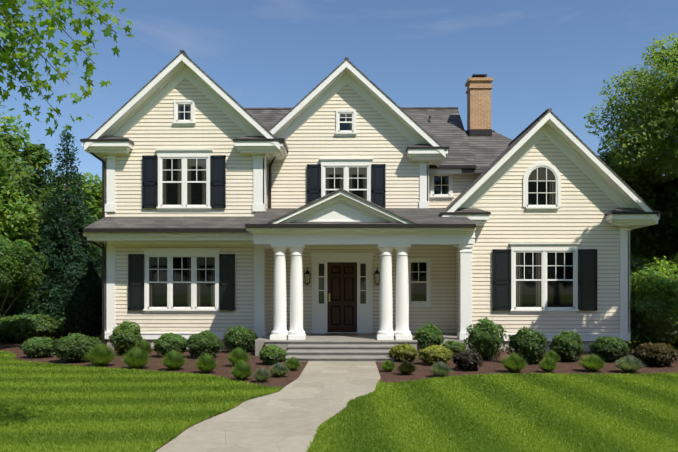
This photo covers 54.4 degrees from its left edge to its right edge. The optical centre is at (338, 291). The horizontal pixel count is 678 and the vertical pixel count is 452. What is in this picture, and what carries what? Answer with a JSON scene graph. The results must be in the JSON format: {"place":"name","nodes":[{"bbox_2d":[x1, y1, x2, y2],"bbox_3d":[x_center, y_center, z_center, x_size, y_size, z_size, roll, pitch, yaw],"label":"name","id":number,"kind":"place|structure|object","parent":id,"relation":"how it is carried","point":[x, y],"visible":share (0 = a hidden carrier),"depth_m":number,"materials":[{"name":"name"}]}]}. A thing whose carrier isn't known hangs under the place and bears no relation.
{"place":"outdoors","nodes":[
{"label":"outdoors","id":0,"kind":"place"},
{"bbox_2d":[0,0,133,136],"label":"maple","id":1,"kind":"object","parent":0,"point":[12,44],"depth_m":6.19,"materials":[{"name":"green plant"}]},
{"bbox_2d":[0,308,660,433],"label":"ground","id":2,"kind":"structure","parent":0,"point":[100,337],"depth_m":21.78,"materials":[{"name":"green plant"}]},
{"bbox_2d":[0,140,41,254],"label":"tree","id":3,"kind":"object","parent":2,"relation":"on","point":[17,219],"visible":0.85,"depth_m":22.10,"materials":[{"name":"green plant"}]},
{"bbox_2d":[0,235,47,318],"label":"small tree","id":4,"kind":"object","parent":2,"relation":"on","point":[15,263],"depth_m":18.58,"materials":[{"name":"green plant"}]},
{"bbox_2d":[0,274,49,316],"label":"tree","id":5,"kind":"object","parent":2,"relation":"on","point":[12,291],"depth_m":24.90,"materials":[{"name":"green plant"}]},
{"bbox_2d":[0,313,58,343],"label":"hedge","id":6,"kind":"object","parent":2,"relation":"on","point":[21,324],"depth_m":21.20,"materials":[{"name":"green plant"}]},
{"bbox_2d":[0,112,79,248],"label":"tree","id":7,"kind":"object","parent":2,"relation":"on","point":[29,153],"depth_m":28.19,"materials":[{"name":"green plant"}]},
{"bbox_2d":[20,140,76,315],"bbox_3d":[-13.427,-2.308,29.841,4.893,8.902,4.565,0,0,1],"label":"spruce tree","id":8,"kind":"object","parent":2,"relation":"on","point":[38,183],"depth_m":29.34,"materials":[{"name":"green plant"}]},
{"bbox_2d":[12,129,103,333],"bbox_3d":[-10.717,-2.153,26.111,4.613,8.724,4.492,0,0,1],"label":"spruce tree","id":9,"kind":"object","parent":2,"relation":"on","point":[54,286],"depth_m":25.81,"materials":[{"name":"green plant"}]},
{"bbox_2d":[22,171,103,281],"bbox_3d":[-10.979,-1.868,30.857,7.127,7.354,7.906,0,0,1],"label":"tree","id":10,"kind":"object","parent":2,"relation":"on","point":[95,190],"depth_m":28.20,"materials":[{"name":"green plant"}]},
{"bbox_2d":[50,333,101,361],"bbox_3d":[-6.278,1.354,15.771,1.200,0.705,1.225,0,0,1],"label":"shrub","id":11,"kind":"object","parent":2,"relation":"on","point":[57,346],"depth_m":15.46,"materials":[{"name":"green plant"}]},
{"bbox_2d":[52,316,101,338],"bbox_3d":[-8.949,1.231,22.558,1.981,0.989,1.943,0,0,1],"label":"hedge","id":12,"kind":"object","parent":2,"relation":"on","point":[61,328],"depth_m":21.90,"materials":[{"name":"green plant"}]},
{"bbox_2d":[0,343,305,386],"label":"bed","id":13,"kind":"object","parent":2,"relation":"on","point":[224,367],"visible":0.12,"depth_m":15.22,"materials":[{"name":"brown soil"}]},
{"bbox_2d":[19,336,53,357],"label":"shrub","id":14,"kind":"object","parent":13,"relation":"on","point":[32,344],"depth_m":16.57,"materials":[{"name":"green plant"}]},
{"bbox_2d":[62,257,101,338],"bbox_3d":[-7.925,0.334,20.489,1.293,2.763,1.337,0,0,1],"label":"arborvitae","id":15,"kind":"object","parent":13,"relation":"on","point":[91,283],"depth_m":20.09,"materials":[{"name":"green plant"}]},
{"bbox_2d":[82,343,118,366],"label":"shrub","id":16,"kind":"object","parent":13,"relation":"on","point":[100,355],"visible":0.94,"depth_m":14.73,"materials":[{"name":"green plant"}]},
{"bbox_2d":[108,320,142,354],"bbox_3d":[-5.588,1.242,17.402,0.937,0.958,0.892,0,0,1],"label":"shrub","id":17,"kind":"object","parent":13,"relation":"on","point":[121,335],"depth_m":17.16,"materials":[{"name":"green plant"}]},
{"bbox_2d":[121,347,150,368],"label":"shrub","id":18,"kind":"object","parent":13,"relation":"on","point":[136,359],"visible":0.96,"depth_m":14.26,"materials":[{"name":"green plant"}]},
{"bbox_2d":[132,338,153,355],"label":"shrub","id":19,"kind":"object","parent":13,"relation":"on","point":[143,344],"visible":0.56,"depth_m":16.73,"materials":[{"name":"green plant"}]},
{"bbox_2d":[160,350,188,369],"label":"shrub","id":20,"kind":"object","parent":13,"relation":"on","point":[174,360],"visible":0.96,"depth_m":14.02,"materials":[{"name":"green plant"}]},
{"bbox_2d":[194,352,218,372],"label":"shrub","id":21,"kind":"object","parent":13,"relation":"on","point":[206,364],"visible":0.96,"depth_m":13.54,"materials":[{"name":"green plant"}]},
{"bbox_2d":[226,347,251,364],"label":"shrub","id":22,"kind":"object","parent":13,"relation":"on","point":[237,355],"visible":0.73,"depth_m":14.72,"materials":[{"name":"green plant"}]},
{"bbox_2d":[229,360,253,379],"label":"shrub","id":23,"kind":"object","parent":13,"relation":"on","point":[242,370],"visible":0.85,"depth_m":12.45,"materials":[{"name":"green plant"}]},
{"bbox_2d":[252,367,271,381],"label":"shrub","id":24,"kind":"object","parent":13,"relation":"on","point":[261,374],"visible":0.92,"depth_m":12.19,"materials":[{"name":"green plant"}]},
{"bbox_2d":[259,345,286,364],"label":"shrub","id":25,"kind":"object","parent":13,"relation":"on","point":[273,352],"depth_m":15.02,"materials":[{"name":"green plant"}]},
{"bbox_2d":[267,362,290,376],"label":"shrub","id":26,"kind":"object","parent":13,"relation":"on","point":[278,369],"visible":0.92,"depth_m":12.92,"materials":[{"name":"green plant"}]},
{"bbox_2d":[284,357,302,370],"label":"shrub","id":27,"kind":"object","parent":13,"relation":"on","point":[293,364],"visible":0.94,"depth_m":13.95,"materials":[{"name":"green plant"}]},
{"bbox_2d":[152,332,187,356],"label":"shrub","id":28,"kind":"object","parent":2,"relation":"on","point":[179,340],"depth_m":16.73,"materials":[{"name":"green plant"}]},
{"bbox_2d":[184,329,223,357],"bbox_3d":[-3.430,1.340,16.736,1.025,0.730,0.988,0,0,1],"label":"shrub","id":29,"kind":"object","parent":2,"relation":"on","point":[191,341],"depth_m":16.48,"materials":[{"name":"green plant"}]},
{"bbox_2d":[223,326,258,352],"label":"shrub","id":30,"kind":"object","parent":2,"relation":"on","point":[231,335],"depth_m":17.89,"materials":[{"name":"green plant"}]},
{"bbox_2d":[154,361,382,451],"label":"walkway","id":31,"kind":"structure","parent":2,"relation":"on","point":[291,416],"depth_m":8.96,"materials":[{"name":"beige concrete"}]},
{"bbox_2d":[0,350,677,451],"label":"lawn","id":32,"kind":"structure","parent":2,"relation":"on","point":[151,410],"depth_m":9.14,"materials":[{"name":"green plant"}]},
{"bbox_2d":[245,188,475,361],"bbox_3d":[0.583,-0.472,17.901,5.990,4.341,4.190,0,0,1],"label":"porch","id":33,"kind":"object","parent":2,"relation":"on","point":[340,216],"visible":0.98,"depth_m":17.24,"materials":[{"name":"stone"}]},
{"bbox_2d":[324,333,358,334],"bbox_3d":[0.073,1.268,19.431,1.000,0.019,0.620,0,0,1],"label":"threshold","id":34,"kind":"object","parent":33,"relation":"on","point":[341,334],"depth_m":19.13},
{"bbox_2d":[76,50,660,350],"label":"house","id":35,"kind":"structure","parent":2,"relation":"on","point":[481,155],"depth_m":19.06,"materials":[{"name":"beige wood"}]},
{"bbox_2d":[107,78,256,331],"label":"wing siding","id":36,"kind":"structure","parent":35,"relation":"attached to","point":[216,129],"depth_m":19.11,"materials":[{"name":"beige wood"}]},
{"bbox_2d":[265,249,267,334],"bbox_3d":[-2.166,-0.181,19.553,0.015,2.920,0.900,0,0,1],"label":"pilaster","id":37,"kind":"object","parent":35,"relation":"attached to","point":[266,290],"visible":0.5,"depth_m":19.67,"materials":[{"name":"white wood"}]},
{"bbox_2d":[266,158,267,209],"bbox_3d":[-2.166,-3.401,19.553,0.015,2.400,0.900,0,0,1],"label":"downspout","id":38,"kind":"object","parent":35,"relation":"attached to","point":[266,184],"visible":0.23,"depth_m":19.73,"materials":[{"name":"white metal"}]},
{"bbox_2d":[268,83,419,207],"bbox_3d":[0.254,-4.476,19.970,4.830,4.550,0.015,0,0,1],"label":"siding","id":39,"kind":"object","parent":35,"relation":"attached to","point":[378,139],"visible":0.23,"depth_m":19.97,"materials":[{"name":"beige wood"}]},
{"bbox_2d":[149,104,572,306],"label":"window glass panes","id":40,"kind":"object","parent":35,"relation":"attached to","point":[559,293],"visible":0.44,"depth_m":19.11,"materials":[{"name":"glass"}]},
{"bbox_2d":[268,245,454,332],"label":"porch wall","id":41,"kind":"structure","parent":35,"relation":"attached to","point":[439,313],"depth_m":19.95,"materials":[{"name":"beige wood"}]},
{"bbox_2d":[128,100,596,333],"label":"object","id":42,"kind":"object","parent":35,"relation":"attached to","point":[342,292],"visible":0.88,"depth_m":19.08,"materials":[{"name":"white wood"}]},
{"bbox_2d":[429,173,462,207],"bbox_3d":[3.379,-3.201,21.539,1.330,1.800,0.015,0,0,1],"label":"siding","id":43,"kind":"object","parent":35,"relation":"attached to","point":[457,184],"visible":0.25,"depth_m":21.54,"materials":[{"name":"beige wood"}]},
{"bbox_2d":[455,247,457,333],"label":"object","id":44,"kind":"object","parent":35,"relation":"attached to","point":[456,289],"visible":0.21,"depth_m":19.72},
{"bbox_2d":[471,136,619,333],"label":"wing siding","id":45,"kind":"structure","parent":35,"relation":"attached to","point":[587,205],"depth_m":18.51,"materials":[{"name":"beige wood"}]},
{"bbox_2d":[412,322,443,348],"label":"shrub","id":46,"kind":"object","parent":2,"relation":"on","point":[433,335],"depth_m":17.11,"materials":[{"name":"green plant"}]},
{"bbox_2d":[377,343,677,383],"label":"bed","id":47,"kind":"object","parent":2,"relation":"on","point":[491,366],"visible":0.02,"depth_m":14.25,"materials":[{"name":"brown soil"}]},
{"bbox_2d":[380,360,395,371],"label":"shrub","id":48,"kind":"object","parent":47,"relation":"on","point":[387,366],"visible":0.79,"depth_m":13.79,"materials":[{"name":"green plant"}]},
{"bbox_2d":[389,343,417,361],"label":"shrub","id":49,"kind":"object","parent":47,"relation":"on","point":[397,353],"depth_m":15.70,"materials":[{"name":"green plant"}]},
{"bbox_2d":[397,360,416,374],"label":"shrub","id":50,"kind":"object","parent":47,"relation":"on","point":[406,367],"visible":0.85,"depth_m":13.27,"materials":[{"name":"green plant"}]},
{"bbox_2d":[417,344,453,364],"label":"shrub","id":51,"kind":"object","parent":47,"relation":"on","point":[439,352],"depth_m":14.94,"materials":[{"name":"green plant"}]},
{"bbox_2d":[428,361,452,376],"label":"shrub","id":52,"kind":"object","parent":47,"relation":"on","point":[441,369],"visible":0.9,"depth_m":12.89,"materials":[{"name":"green plant"}]},
{"bbox_2d":[443,339,466,354],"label":"shrub","id":53,"kind":"object","parent":47,"relation":"on","point":[454,346],"depth_m":17.05,"materials":[{"name":"green plant"}]},
{"bbox_2d":[452,349,483,370],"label":"shrub","id":54,"kind":"object","parent":47,"relation":"on","point":[461,357],"depth_m":13.91,"materials":[{"name":"plant"}]},
{"bbox_2d":[463,317,506,360],"bbox_3d":[3.580,1.157,16.105,1.024,1.094,1.078,0,0,1],"label":"shrub","id":55,"kind":"object","parent":47,"relation":"on","point":[474,338],"depth_m":15.86,"materials":[{"name":"green plant"}]},
{"bbox_2d":[500,352,528,372],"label":"bush","id":56,"kind":"object","parent":47,"relation":"on","point":[513,363],"visible":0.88,"depth_m":13.62,"materials":[{"name":"green plant"}]},
{"bbox_2d":[506,326,547,363],"bbox_3d":[4.385,1.256,15.340,0.946,0.897,0.932,0,0,1],"label":"shrub","id":57,"kind":"object","parent":47,"relation":"on","point":[515,341],"depth_m":15.12,"materials":[{"name":"green plant"}]},
{"bbox_2d":[538,357,558,372],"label":"bush","id":58,"kind":"object","parent":47,"relation":"on","point":[548,365],"visible":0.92,"depth_m":13.64,"materials":[{"name":"green plant"}]},
{"bbox_2d":[542,350,561,362],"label":"bush","id":59,"kind":"object","parent":47,"relation":"on","point":[554,356],"visible":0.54,"depth_m":15.05,"materials":[{"name":"green plant"}]},
{"bbox_2d":[548,330,584,361],"bbox_3d":[5.489,1.331,15.864,0.894,0.769,0.881,0,0,1],"label":"shrub","id":60,"kind":"object","parent":47,"relation":"on","point":[563,340],"depth_m":15.64,"materials":[{"name":"green plant"}]},
{"bbox_2d":[579,353,607,371],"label":"bush","id":61,"kind":"object","parent":47,"relation":"on","point":[592,362],"visible":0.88,"depth_m":13.76,"materials":[{"name":"green plant"}]},
{"bbox_2d":[589,336,629,361],"bbox_3d":[6.516,1.392,15.842,0.936,0.628,0.934,0,0,1],"label":"shrub","id":62,"kind":"object","parent":47,"relation":"on","point":[618,344],"depth_m":15.60,"materials":[{"name":"green plant"}]},
{"bbox_2d":[613,355,646,372],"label":"bush","id":63,"kind":"object","parent":47,"relation":"on","point":[628,364],"visible":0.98,"depth_m":13.59,"materials":[{"name":"green plant"}]},
{"bbox_2d":[628,256,677,349],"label":"bush","id":64,"kind":"object","parent":47,"relation":"on","point":[644,276],"depth_m":18.52,"materials":[{"name":"green plant"}]},
{"bbox_2d":[631,342,677,366],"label":"brown shrub","id":65,"kind":"object","parent":47,"relation":"on","point":[646,349],"depth_m":14.66,"materials":[{"name":"brown plant"}]},
{"bbox_2d":[583,33,677,205],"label":"tree","id":66,"kind":"object","parent":2,"relation":"on","point":[653,133],"depth_m":23.37,"materials":[{"name":"green plant"}]},
{"bbox_2d":[597,153,677,262],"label":"tree","id":67,"kind":"object","parent":2,"relation":"on","point":[643,238],"depth_m":26.03,"materials":[{"name":"green plant"}]},
{"bbox_2d":[630,224,672,265],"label":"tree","id":68,"kind":"object","parent":2,"relation":"on","point":[633,256],"depth_m":59.08,"materials":[{"name":"green plant"}]},
{"bbox_2d":[634,252,677,278],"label":"hedge","id":69,"kind":"object","parent":2,"relation":"on","point":[664,264],"depth_m":22.16,"materials":[{"name":"green plant"}]},
{"bbox_2d":[641,171,677,258],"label":"tree","id":70,"kind":"object","parent":2,"relation":"on","point":[671,209],"depth_m":27.33,"materials":[{"name":"green plant"}]},
{"bbox_2d":[0,0,677,260],"label":"sky","id":71,"kind":"structure","parent":0,"point":[539,55],"materials":[{"name":"blue"}]},
{"bbox_2d":[630,257,653,281],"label":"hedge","id":72,"kind":"object","parent":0,"point":[632,267],"depth_m":30.00,"materials":[{"name":"green plant"}]}
]}

